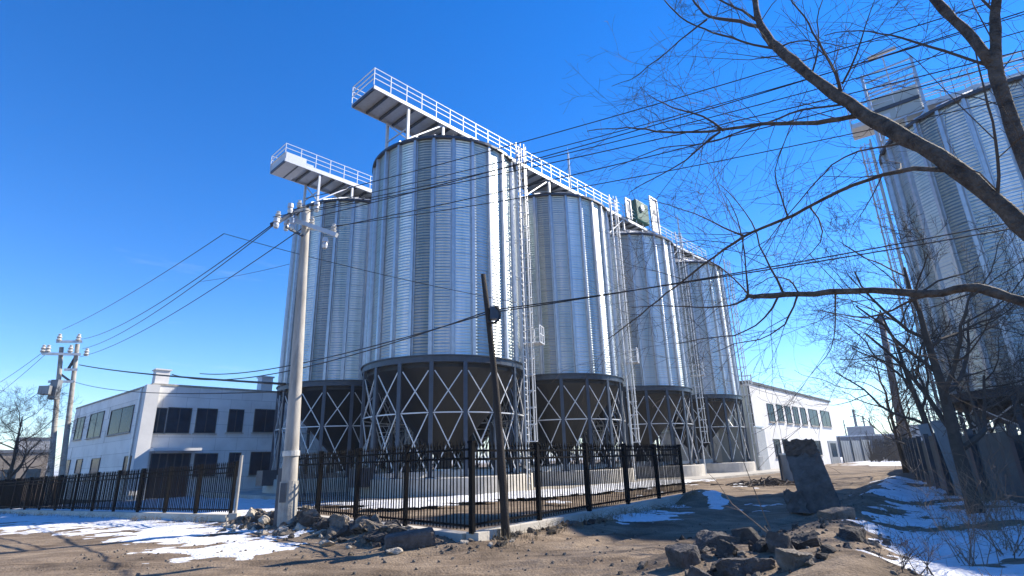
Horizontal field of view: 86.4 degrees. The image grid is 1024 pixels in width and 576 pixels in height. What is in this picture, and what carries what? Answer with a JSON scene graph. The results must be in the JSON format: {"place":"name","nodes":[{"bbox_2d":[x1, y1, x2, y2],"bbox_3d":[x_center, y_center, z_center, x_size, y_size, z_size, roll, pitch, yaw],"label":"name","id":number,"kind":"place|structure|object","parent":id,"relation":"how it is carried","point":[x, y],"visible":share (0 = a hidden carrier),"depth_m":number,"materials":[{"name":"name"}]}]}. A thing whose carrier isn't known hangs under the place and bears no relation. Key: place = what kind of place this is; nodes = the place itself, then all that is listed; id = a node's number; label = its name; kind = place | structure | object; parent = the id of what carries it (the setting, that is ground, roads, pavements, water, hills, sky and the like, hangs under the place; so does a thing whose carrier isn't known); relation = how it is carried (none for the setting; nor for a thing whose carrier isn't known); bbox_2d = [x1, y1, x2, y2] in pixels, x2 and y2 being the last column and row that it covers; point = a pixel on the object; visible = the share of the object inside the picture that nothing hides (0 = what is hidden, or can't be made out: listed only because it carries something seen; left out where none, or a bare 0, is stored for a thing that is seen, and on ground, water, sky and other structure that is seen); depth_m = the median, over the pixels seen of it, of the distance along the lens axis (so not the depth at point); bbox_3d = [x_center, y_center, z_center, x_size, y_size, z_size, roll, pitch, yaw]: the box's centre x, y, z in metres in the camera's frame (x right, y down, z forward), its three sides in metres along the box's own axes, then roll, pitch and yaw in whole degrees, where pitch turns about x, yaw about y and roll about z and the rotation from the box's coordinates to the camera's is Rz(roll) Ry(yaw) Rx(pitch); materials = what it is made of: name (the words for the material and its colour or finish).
{"place":"outdoors","nodes":[
{"label":"outdoors","id":0,"kind":"place"},
{"bbox_2d":[224,233,515,302],"bbox_3d":[-7.387,-1.038,28.438,15.144,3.829,0.032,0,-18,-5],"label":"overhead wire","id":1,"kind":"object","parent":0,"point":[370,271],"visible":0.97,"depth_m":28.37,"materials":[{"name":"black rubber"}]},
{"bbox_2d":[204,469,779,506],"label":"yard pavement","id":2,"kind":"structure","parent":0,"point":[252,494],"depth_m":34.35,"materials":[{"name":"concrete"}]},
{"bbox_2d":[262,195,412,492],"bbox_3d":[-11.981,3.349,40.958,10.326,22.911,10.080,-18,-24,41],"label":"grain silo","id":3,"kind":"object","parent":2,"relation":"on","point":[331,403],"visible":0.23,"depth_m":36.98,"materials":[{"name":"silver metal"}]},
{"bbox_2d":[270,143,371,204],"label":"catwalk","id":4,"kind":"object","parent":3,"relation":"on","point":[292,167],"visible":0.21,"depth_m":40.93,"materials":[{"name":"white metal"}]},
{"bbox_2d":[332,413,432,472],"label":"grain silo","id":5,"kind":"object","parent":2,"relation":"on","point":[384,429],"depth_m":51.29,"materials":[{"name":"grey metal"}]},
{"bbox_2d":[255,463,601,485],"bbox_3d":[-1.640,16.159,48.062,0.900,1.380,40.790,-18,-24,41],"label":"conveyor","id":6,"kind":"object","parent":2,"relation":"on","point":[265,477],"visible":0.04,"depth_m":34.11,"materials":[{"name":"metal"}]},
{"bbox_2d":[350,134,544,496],"bbox_3d":[-4.048,0.826,33.768,10.326,22.911,10.080,-18,-24,41],"label":"grain silo","id":7,"kind":"object","parent":2,"relation":"on","point":[433,386],"visible":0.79,"depth_m":30.25,"materials":[{"name":"metal"}]},
{"bbox_2d":[351,67,706,260],"bbox_3d":[6.161,-6.489,47.100,2.490,3.762,43.345,-18,-24,41],"label":"catwalk","id":8,"kind":"object","parent":7,"relation":"on","point":[390,110],"visible":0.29,"depth_m":34.97,"materials":[{"name":"white metal"}]},
{"bbox_2d":[624,195,660,234],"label":"conveyor drive","id":9,"kind":"structure","parent":8,"relation":"on","point":[630,207],"depth_m":52.30,"materials":[{"name":"green paint"}]},
{"bbox_2d":[401,401,520,469],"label":"grain silo","id":10,"kind":"object","parent":2,"relation":"on","point":[480,429],"visible":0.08,"depth_m":44.79,"materials":[{"name":"grey metal"}]},
{"bbox_2d":[349,459,716,487],"bbox_3d":[6.293,13.636,40.873,0.900,1.380,40.790,-18,-24,41],"label":"conveyor","id":11,"kind":"object","parent":2,"relation":"on","point":[492,471],"depth_m":29.97,"materials":[{"name":"metal"}]},
{"bbox_2d":[504,414,596,466],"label":"grain silo","id":12,"kind":"object","parent":2,"relation":"on","point":[532,434],"visible":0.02,"depth_m":51.47,"materials":[{"name":"grey metal"}]},
{"bbox_2d":[493,189,639,485],"bbox_3d":[3.240,2.930,41.072,10.326,22.911,10.080,-18,-24,41],"label":"grain silo","id":13,"kind":"object","parent":2,"relation":"on","point":[569,244],"visible":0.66,"depth_m":37.42,"materials":[{"name":"silver metal"}]},
{"bbox_2d":[314,479,849,508],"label":"snow","id":14,"kind":"structure","parent":2,"relation":"on","point":[496,495],"depth_m":23.49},
{"bbox_2d":[570,417,653,463],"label":"grain silo","id":15,"kind":"object","parent":2,"relation":"on","point":[597,428],"visible":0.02,"depth_m":58.69,"materials":[{"name":"grey metal"}]},
{"bbox_2d":[582,226,709,477],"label":"grain silo","id":16,"kind":"object","parent":2,"relation":"on","point":[659,380],"visible":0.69,"depth_m":44.55,"materials":[{"name":"silver metal"}]},
{"bbox_2d":[647,254,757,472],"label":"grain silo","id":17,"kind":"object","parent":2,"relation":"on","point":[725,406],"visible":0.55,"depth_m":51.75,"materials":[{"name":"silver metal"}]},
{"bbox_2d":[0,458,1023,575],"bbox_3d":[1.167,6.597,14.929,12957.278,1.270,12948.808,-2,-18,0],"label":"ground","id":18,"kind":"structure","parent":0,"point":[47,553],"depth_m":10.75,"materials":[{"name":"soil"}]},
{"bbox_2d":[0,450,48,490],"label":"building","id":19,"kind":"structure","parent":18,"relation":"on","point":[30,471],"depth_m":79.71,"materials":[{"name":"paint"}]},
{"bbox_2d":[14,437,49,485],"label":"building","id":20,"kind":"structure","parent":18,"relation":"on","point":[44,447],"depth_m":125.35,"materials":[{"name":"beige concrete"}]},
{"bbox_2d":[0,383,97,508],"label":"bare tree","id":21,"kind":"object","parent":18,"relation":"on","point":[10,473],"visible":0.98,"depth_m":34.21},
{"bbox_2d":[37,333,89,502],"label":"utility pole","id":22,"kind":"object","parent":18,"relation":"on","point":[54,384],"visible":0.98,"depth_m":45.63,"materials":[{"name":"concrete"}]},
{"bbox_2d":[73,381,286,393],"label":"overhead wire","id":23,"kind":"object","parent":22,"relation":"attached to","point":[195,393],"visible":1,"depth_m":21.30,"materials":[{"name":"black rubber"}]},
{"bbox_2d":[79,364,285,384],"bbox_3d":[-21.903,4.699,31.378,0.080,6.691,43.155,15,-24,-43],"label":"overhead wire","id":24,"kind":"object","parent":22,"relation":"attached to","point":[261,382],"visible":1,"depth_m":21.19,"materials":[{"name":"black rubber"}]},
{"bbox_2d":[0,509,228,521],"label":"wall","id":25,"kind":"structure","parent":18,"relation":"on","point":[214,517],"depth_m":21.38,"materials":[{"name":"concrete"}]},
{"bbox_2d":[0,461,238,514],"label":"picket fence","id":26,"kind":"object","parent":25,"relation":"on","point":[9,498],"visible":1,"depth_m":22.80,"materials":[{"name":"black metal"}]},
{"bbox_2d":[0,516,316,563],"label":"snow","id":27,"kind":"structure","parent":18,"relation":"on","point":[164,533],"depth_m":14.27,"materials":[{"name":"snow"}]},
{"bbox_2d":[0,496,334,523],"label":"snow","id":28,"kind":"structure","parent":18,"relation":"on","point":[246,505],"depth_m":25.65,"materials":[{"name":"snow"}]},
{"bbox_2d":[228,455,242,519],"bbox_3d":[-8.938,6.574,17.775,0.260,2.150,0.260,-2,-18,0],"label":"gate post","id":29,"kind":"object","parent":18,"relation":"on","point":[234,515],"visible":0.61,"depth_m":17.71,"materials":[{"name":"concrete"}]},
{"bbox_2d":[63,368,421,499],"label":"office building","id":30,"kind":"structure","parent":18,"relation":"on","point":[137,429],"depth_m":45.80,"materials":[{"name":"paint"}]},
{"bbox_2d":[72,416,85,440],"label":"window","id":31,"kind":"structure","parent":30,"relation":"in","point":[75,438],"depth_m":54.98,"materials":[{"name":"grey"}]},
{"bbox_2d":[84,411,104,439],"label":"window","id":32,"kind":"structure","parent":30,"relation":"in","point":[93,431],"depth_m":51.40,"materials":[{"name":"grey"}]},
{"bbox_2d":[105,404,134,436],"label":"window","id":33,"kind":"structure","parent":30,"relation":"in","point":[120,421],"depth_m":46.57,"materials":[{"name":"grey"}]},
{"bbox_2d":[153,407,167,434],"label":"window","id":34,"kind":"structure","parent":30,"relation":"in","point":[161,413],"depth_m":42.88,"materials":[{"name":"grey"}]},
{"bbox_2d":[146,453,190,498],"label":"door","id":35,"kind":"structure","parent":30,"relation":"in","point":[160,460],"depth_m":42.55,"materials":[{"name":"black metal"}]},
{"bbox_2d":[163,407,192,434],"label":"window","id":36,"kind":"structure","parent":30,"relation":"in","point":[178,420],"depth_m":43.75,"materials":[{"name":"grey"}]},
{"bbox_2d":[191,453,217,478],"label":"window","id":37,"kind":"structure","parent":30,"relation":"in","point":[199,458],"depth_m":44.43,"materials":[{"name":"grey"}]},
{"bbox_2d":[192,408,217,434],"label":"window","id":38,"kind":"structure","parent":30,"relation":"in","point":[206,418],"depth_m":45.12,"materials":[{"name":"grey"}]},
{"bbox_2d":[225,409,244,433],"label":"window","id":39,"kind":"structure","parent":30,"relation":"in","point":[236,416],"depth_m":46.70,"materials":[{"name":"grey"}]},
{"bbox_2d":[247,452,273,476],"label":"window","id":40,"kind":"structure","parent":30,"relation":"in","point":[259,461],"depth_m":47.25,"materials":[{"name":"grey"}]},
{"bbox_2d":[251,409,276,433],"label":"window","id":41,"kind":"structure","parent":30,"relation":"in","point":[263,418],"depth_m":48.33,"materials":[{"name":"grey"}]},
{"bbox_2d":[270,200,338,526],"bbox_3d":[-6.672,1.750,15.807,2.031,10.429,1.908,-14,-21,34],"label":"utility pole","id":42,"kind":"object","parent":18,"relation":"on","point":[286,503],"visible":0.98,"depth_m":15.98,"materials":[{"name":"concrete"}]},
{"bbox_2d":[84,226,269,338],"bbox_3d":[-22.401,1.315,31.877,0.032,4.485,44.423,15,-24,-42],"label":"overhead wire","id":43,"kind":"object","parent":42,"relation":"attached to","point":[193,280],"visible":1,"depth_m":21.14,"materials":[{"name":"black rubber"}]},
{"bbox_2d":[83,227,270,348],"bbox_3d":[-22.294,1.637,32.087,0.032,3.324,44.086,15,-24,-42],"label":"overhead wire","id":44,"kind":"object","parent":42,"relation":"attached to","point":[193,285],"visible":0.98,"depth_m":22.15,"materials":[{"name":"black rubber"}]},
{"bbox_2d":[80,228,301,356],"bbox_3d":[-22.107,1.999,32.501,43.625,2.353,0.032,-18,-24,42],"label":"overhead wire","id":45,"kind":"object","parent":42,"relation":"attached to","point":[208,291],"visible":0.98,"depth_m":23.27,"materials":[{"name":"black rubber"}]},
{"bbox_2d":[274,30,1023,216],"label":"overhead wire","id":46,"kind":"object","parent":42,"relation":"attached to","point":[642,134],"visible":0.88,"depth_m":13.38,"materials":[{"name":"black rubber"}]},
{"bbox_2d":[293,14,1023,209],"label":"overhead wire","id":47,"kind":"object","parent":42,"relation":"attached to","point":[654,121],"visible":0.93,"depth_m":14.08,"materials":[{"name":"black rubber"}]},
{"bbox_2d":[308,95,1023,229],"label":"overhead wire","id":48,"kind":"object","parent":42,"relation":"attached to","point":[676,169],"visible":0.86,"depth_m":13.49,"materials":[{"name":"black rubber"}]},
{"bbox_2d":[309,50,1023,211],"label":"overhead wire","id":49,"kind":"object","parent":42,"relation":"attached to","point":[663,137],"visible":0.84,"depth_m":14.02,"materials":[{"name":"black rubber"}]},
{"bbox_2d":[313,11,1023,217],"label":"overhead wire","id":50,"kind":"object","parent":42,"relation":"attached to","point":[645,127],"visible":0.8,"depth_m":14.28,"materials":[{"name":"black rubber"}]},
{"bbox_2d":[337,58,1023,226],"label":"overhead wire","id":51,"kind":"object","parent":42,"relation":"attached to","point":[681,148],"visible":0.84,"depth_m":13.88,"materials":[{"name":"black rubber"}]},
{"bbox_2d":[328,516,347,527],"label":"rock","id":52,"kind":"object","parent":18,"relation":"on","point":[338,521],"visible":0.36,"depth_m":12.85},
{"bbox_2d":[321,515,465,541],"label":"wall","id":53,"kind":"structure","parent":18,"relation":"on","point":[456,536],"depth_m":11.36,"materials":[{"name":"concrete"}]},
{"bbox_2d":[297,440,468,529],"bbox_3d":[-4.180,5.268,14.686,0.120,1.856,9.760,14,-23,-40],"label":"picket fence","id":54,"kind":"object","parent":53,"relation":"on","point":[407,453],"visible":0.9,"depth_m":13.77,"materials":[{"name":"black metal"}]},
{"bbox_2d":[384,527,434,551],"bbox_3d":[-1.970,4.875,10.523,0.950,0.340,0.300,-3,-10,-15],"label":"kerbstone","id":55,"kind":"object","parent":18,"relation":"on","point":[413,539],"visible":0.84,"depth_m":10.41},
{"bbox_2d":[481,274,509,538],"bbox_3d":[-0.378,2.600,12.043,0.553,6.167,0.234,-2,-18,0],"label":"utility pole","id":56,"kind":"object","parent":18,"relation":"on","point":[492,313],"visible":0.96,"depth_m":11.95,"materials":[{"name":"brown wood"}]},
{"bbox_2d":[172,229,1009,379],"bbox_3d":[-7.290,1.950,21.976,48.652,3.314,5.893,-15,-22,36],"label":"overhead wire","id":57,"kind":"object","parent":56,"relation":"attached to","point":[630,290],"visible":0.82,"depth_m":11.88,"materials":[{"name":"black rubber"}]},
{"bbox_2d":[200,223,1004,374],"bbox_3d":[-6.766,1.990,22.318,48.076,3.514,6.340,-16,-23,38],"label":"overhead wire","id":58,"kind":"object","parent":56,"relation":"attached to","point":[633,290],"visible":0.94,"depth_m":11.90,"materials":[{"name":"black rubber"}]},
{"bbox_2d":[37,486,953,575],"bbox_3d":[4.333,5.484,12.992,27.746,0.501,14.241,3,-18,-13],"label":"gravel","id":59,"kind":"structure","parent":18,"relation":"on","point":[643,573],"depth_m":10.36,"materials":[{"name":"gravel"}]},
{"bbox_2d":[0,485,1023,575],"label":"dry grass","id":60,"kind":"structure","parent":18,"relation":"on","point":[895,510],"depth_m":12.37,"materials":[{"name":"plant"}]},
{"bbox_2d":[466,494,682,540],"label":"wall","id":61,"kind":"structure","parent":18,"relation":"on","point":[486,534],"depth_m":13.87,"materials":[{"name":"concrete"}]},
{"bbox_2d":[467,441,685,533],"bbox_3d":[2.768,5.415,15.803,0.130,1.798,12.185,-14,-21,34],"label":"picket fence","id":62,"kind":"object","parent":61,"relation":"on","point":[654,449],"visible":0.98,"depth_m":14.54,"materials":[{"name":"black metal"}]},
{"bbox_2d":[613,510,692,523],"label":"snow","id":63,"kind":"structure","parent":18,"relation":"on","point":[647,517],"depth_m":14.85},
{"bbox_2d":[665,543,701,568],"bbox_3d":[2.558,4.005,8.031,0.470,0.434,0.399,-3,-10,-24],"label":"rock","id":64,"kind":"object","parent":18,"relation":"on","point":[682,556],"visible":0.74,"depth_m":7.89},
{"bbox_2d":[695,530,740,549],"bbox_3d":[3.361,4.261,9.028,0.647,0.447,0.556,7,-15,-3],"label":"rock","id":65,"kind":"object","parent":18,"relation":"on","point":[708,538],"visible":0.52,"depth_m":8.86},
{"bbox_2d":[670,490,774,511],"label":"snow","id":66,"kind":"structure","parent":18,"relation":"on","point":[716,500],"depth_m":18.56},
{"bbox_2d":[714,539,738,557],"bbox_3d":[3.197,3.925,8.092,0.290,0.283,0.312,10,-27,50],"label":"rock","id":67,"kind":"object","parent":18,"relation":"on","point":[723,547],"visible":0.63,"depth_m":8.02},
{"bbox_2d":[709,432,770,532],"bbox_3d":[3.881,3.386,8.953,1.193,1.996,0.254,-11,-20,26],"label":"sapling","id":68,"kind":"object","parent":18,"relation":"on","point":[766,531],"visible":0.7,"depth_m":8.91,"materials":[{"name":"brown"}]},
{"bbox_2d":[719,426,770,469],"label":"metal shed","id":69,"kind":"structure","parent":18,"relation":"on","point":[762,461],"depth_m":53.29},
{"bbox_2d":[715,557,775,575],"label":"rock","id":70,"kind":"object","parent":18,"relation":"on","point":[735,566],"visible":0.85,"depth_m":7.21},
{"bbox_2d":[731,527,760,543],"bbox_3d":[3.858,4.162,8.960,0.452,0.421,0.389,-13,-27,14],"label":"rock","id":71,"kind":"object","parent":18,"relation":"on","point":[744,534],"visible":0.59,"depth_m":8.87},
{"bbox_2d":[661,381,840,468],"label":"workshop building","id":72,"kind":"structure","parent":18,"relation":"on","point":[824,437],"depth_m":65.05,"materials":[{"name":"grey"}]},
{"bbox_2d":[827,441,840,463],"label":"door","id":73,"kind":"structure","parent":72,"relation":"in","point":[833,447],"depth_m":78.78,"materials":[{"name":"metal"}]},
{"bbox_2d":[748,538,768,552],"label":"rock","id":74,"kind":"object","parent":18,"relation":"on","point":[760,546],"visible":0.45,"depth_m":8.04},
{"bbox_2d":[710,476,835,486],"bbox_3d":[13.917,10.507,29.784,5.402,0.507,4.909,-2,-18,0],"label":"brush pile","id":75,"kind":"object","parent":18,"relation":"on","point":[766,481],"visible":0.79,"depth_m":29.02,"materials":[{"name":"brown"}]},
{"bbox_2d":[765,531,795,552],"bbox_3d":[3.935,3.817,7.961,0.433,0.400,0.345,35,-25,-34],"label":"rock","id":76,"kind":"object","parent":18,"relation":"on","point":[774,540],"visible":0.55,"depth_m":7.87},
{"bbox_2d":[775,444,793,482],"bbox_3d":[15.964,10.113,31.502,1.160,2.100,1.120,4,-18,-16],"label":"concrete slab","id":77,"kind":"object","parent":18,"relation":"on","point":[785,472],"visible":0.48,"depth_m":31.22,"materials":[{"name":"concrete"}]},
{"bbox_2d":[557,0,1023,473],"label":"bare tree","id":78,"kind":"object","parent":18,"relation":"on","point":[980,186],"visible":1,"depth_m":5.12,"materials":[{"name":"brown plant"}]},
{"bbox_2d":[775,548,816,570],"bbox_3d":[3.672,3.547,7.043,0.459,0.301,0.331,9,-14,-14],"label":"rock","id":79,"kind":"object","parent":18,"relation":"on","point":[791,559],"visible":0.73,"depth_m":6.96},
{"bbox_2d":[790,530,821,549],"bbox_3d":[4.380,3.859,8.152,0.467,0.291,0.359,-28,-15,20],"label":"rock","id":80,"kind":"object","parent":18,"relation":"on","point":[803,540],"visible":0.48,"depth_m":8.07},
{"bbox_2d":[783,438,840,512],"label":"broken pillar","id":81,"kind":"structure","parent":18,"relation":"on","point":[815,492],"depth_m":14.65,"materials":[{"name":"concrete"}]},
{"bbox_2d":[817,506,855,519],"bbox_3d":[6.317,4.453,10.600,0.665,0.312,0.390,2,-11,-29],"label":"rock","id":82,"kind":"object","parent":18,"relation":"on","point":[834,513],"visible":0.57,"depth_m":10.53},
{"bbox_2d":[839,526,865,542],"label":"rock","id":83,"kind":"object","parent":18,"relation":"on","point":[856,534],"visible":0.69,"depth_m":8.48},
{"bbox_2d":[838,437,873,462],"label":"sheet fence","id":84,"kind":"object","parent":18,"relation":"on","point":[853,451],"visible":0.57,"depth_m":85.09,"materials":[{"name":"metal"}]},
{"bbox_2d":[846,425,874,434],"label":"building","id":85,"kind":"structure","parent":18,"relation":"on","point":[855,430],"depth_m":214.04,"materials":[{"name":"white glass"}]},
{"bbox_2d":[824,457,901,465],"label":"snow","id":86,"kind":"structure","parent":18,"relation":"on","point":[881,463],"depth_m":69.76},
{"bbox_2d":[836,433,893,456],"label":"building","id":87,"kind":"structure","parent":18,"relation":"on","point":[845,437],"depth_m":164.52,"materials":[{"name":"paint"}]},
{"bbox_2d":[803,332,933,472],"bbox_3d":[24.934,7.032,36.391,9.952,10.156,7.772,-5,-18,11],"label":"bare tree","id":88,"kind":"object","parent":18,"relation":"on","point":[900,451],"visible":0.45,"depth_m":37.28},
{"bbox_2d":[821,318,930,445],"bbox_3d":[23.197,6.589,32.669,7.144,9.242,7.232,-2,-18,0],"label":"bare tree","id":89,"kind":"object","parent":18,"relation":"on","point":[906,406],"visible":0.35,"depth_m":32.45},
{"bbox_2d":[745,245,1021,437],"bbox_3d":[15.614,3.410,22.845,11.059,9.841,9.814,-14,-21,34],"label":"bare tree","id":90,"kind":"object","parent":18,"relation":"on","point":[907,382],"visible":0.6,"depth_m":22.75,"materials":[{"name":"plant"}]},
{"bbox_2d":[862,429,908,461],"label":"brush","id":91,"kind":"object","parent":18,"relation":"on","point":[877,455],"visible":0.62,"depth_m":80.53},
{"bbox_2d":[877,315,908,468],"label":"utility pole","id":92,"kind":"object","parent":18,"relation":"on","point":[895,400],"visible":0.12,"depth_m":45.49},
{"bbox_2d":[774,186,1023,513],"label":"bare tree","id":93,"kind":"object","parent":18,"relation":"on","point":[948,420],"visible":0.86,"depth_m":13.80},
{"bbox_2d":[855,524,954,575],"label":"shrub","id":94,"kind":"object","parent":18,"relation":"on","point":[904,545],"visible":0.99,"depth_m":6.90,"materials":[{"name":"brown plant"}]},
{"bbox_2d":[842,476,1023,575],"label":"snow","id":95,"kind":"structure","parent":18,"relation":"on","point":[951,566],"depth_m":9.37,"materials":[{"name":"snow"}]},
{"bbox_2d":[860,46,1005,433],"bbox_3d":[23.267,-2.839,30.104,2.640,25.520,2.340,-16,-22,38],"label":"elevator head","id":96,"kind":"object","parent":18,"relation":"on","point":[908,103],"visible":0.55,"depth_m":31.84},
{"bbox_2d":[859,73,1023,435],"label":"grain silo","id":97,"kind":"object","parent":18,"relation":"on","point":[940,196],"visible":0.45,"depth_m":26.27,"materials":[{"name":"metal"}]},
{"bbox_2d":[847,51,1023,145],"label":"catwalk","id":98,"kind":"object","parent":97,"relation":"on","point":[861,126],"visible":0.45,"depth_m":30.94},
{"bbox_2d":[862,317,1023,470],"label":"bare tree","id":99,"kind":"object","parent":18,"relation":"on","point":[976,418],"visible":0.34,"depth_m":22.68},
{"bbox_2d":[867,309,1023,466],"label":"bare tree","id":100,"kind":"object","parent":18,"relation":"on","point":[963,403],"visible":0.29,"depth_m":26.21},
{"bbox_2d":[930,420,961,497],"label":"fence slab","id":101,"kind":"structure","parent":18,"relation":"on","point":[945,448],"depth_m":17.98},
{"bbox_2d":[882,446,1023,558],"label":"shrub","id":102,"kind":"object","parent":18,"relation":"on","point":[1004,534],"visible":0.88,"depth_m":8.17,"materials":[{"name":"brown plant"}]},
{"bbox_2d":[888,450,1023,567],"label":"shrub","id":103,"kind":"object","parent":18,"relation":"on","point":[970,557],"visible":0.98,"depth_m":7.49,"materials":[{"name":"brown plant"}]},
{"bbox_2d":[901,424,1023,502],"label":"sheet fence","id":104,"kind":"object","parent":18,"relation":"on","point":[927,456],"visible":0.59,"depth_m":16.22,"materials":[{"name":"metal"}]},
{"bbox_2d":[907,429,1021,527],"bbox_3d":[9.125,3.830,11.040,1.756,1.896,2.989,-8,-19,20],"label":"shrub","id":105,"kind":"object","parent":18,"relation":"on","point":[991,506],"visible":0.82,"depth_m":10.86,"materials":[{"name":"brown plant"}]},
{"bbox_2d":[918,280,1023,451],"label":"bare tree","id":106,"kind":"object","parent":18,"relation":"on","point":[1018,389],"visible":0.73,"depth_m":13.52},
{"bbox_2d":[0,0,1023,474],"label":"sky","id":107,"kind":"structure","parent":0,"point":[135,135],"materials":[{"name":"blue"}]},
{"bbox_3d":[13.507,-1.638,9.469,0.400,11.888,0.400,-2,-18,0],"label":"utility pole","id":108,"kind":"object","parent":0,"visible":0},
{"bbox_2d":[305,2,990,198],"bbox_3d":[3.115,-4.996,14.888,22.062,0.840,0.026,-9,-19,21],"label":"overhead wire","id":109,"kind":"object","parent":108,"relation":"attached to","point":[640,108],"visible":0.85,"depth_m":14.78,"materials":[{"name":"black rubber"}]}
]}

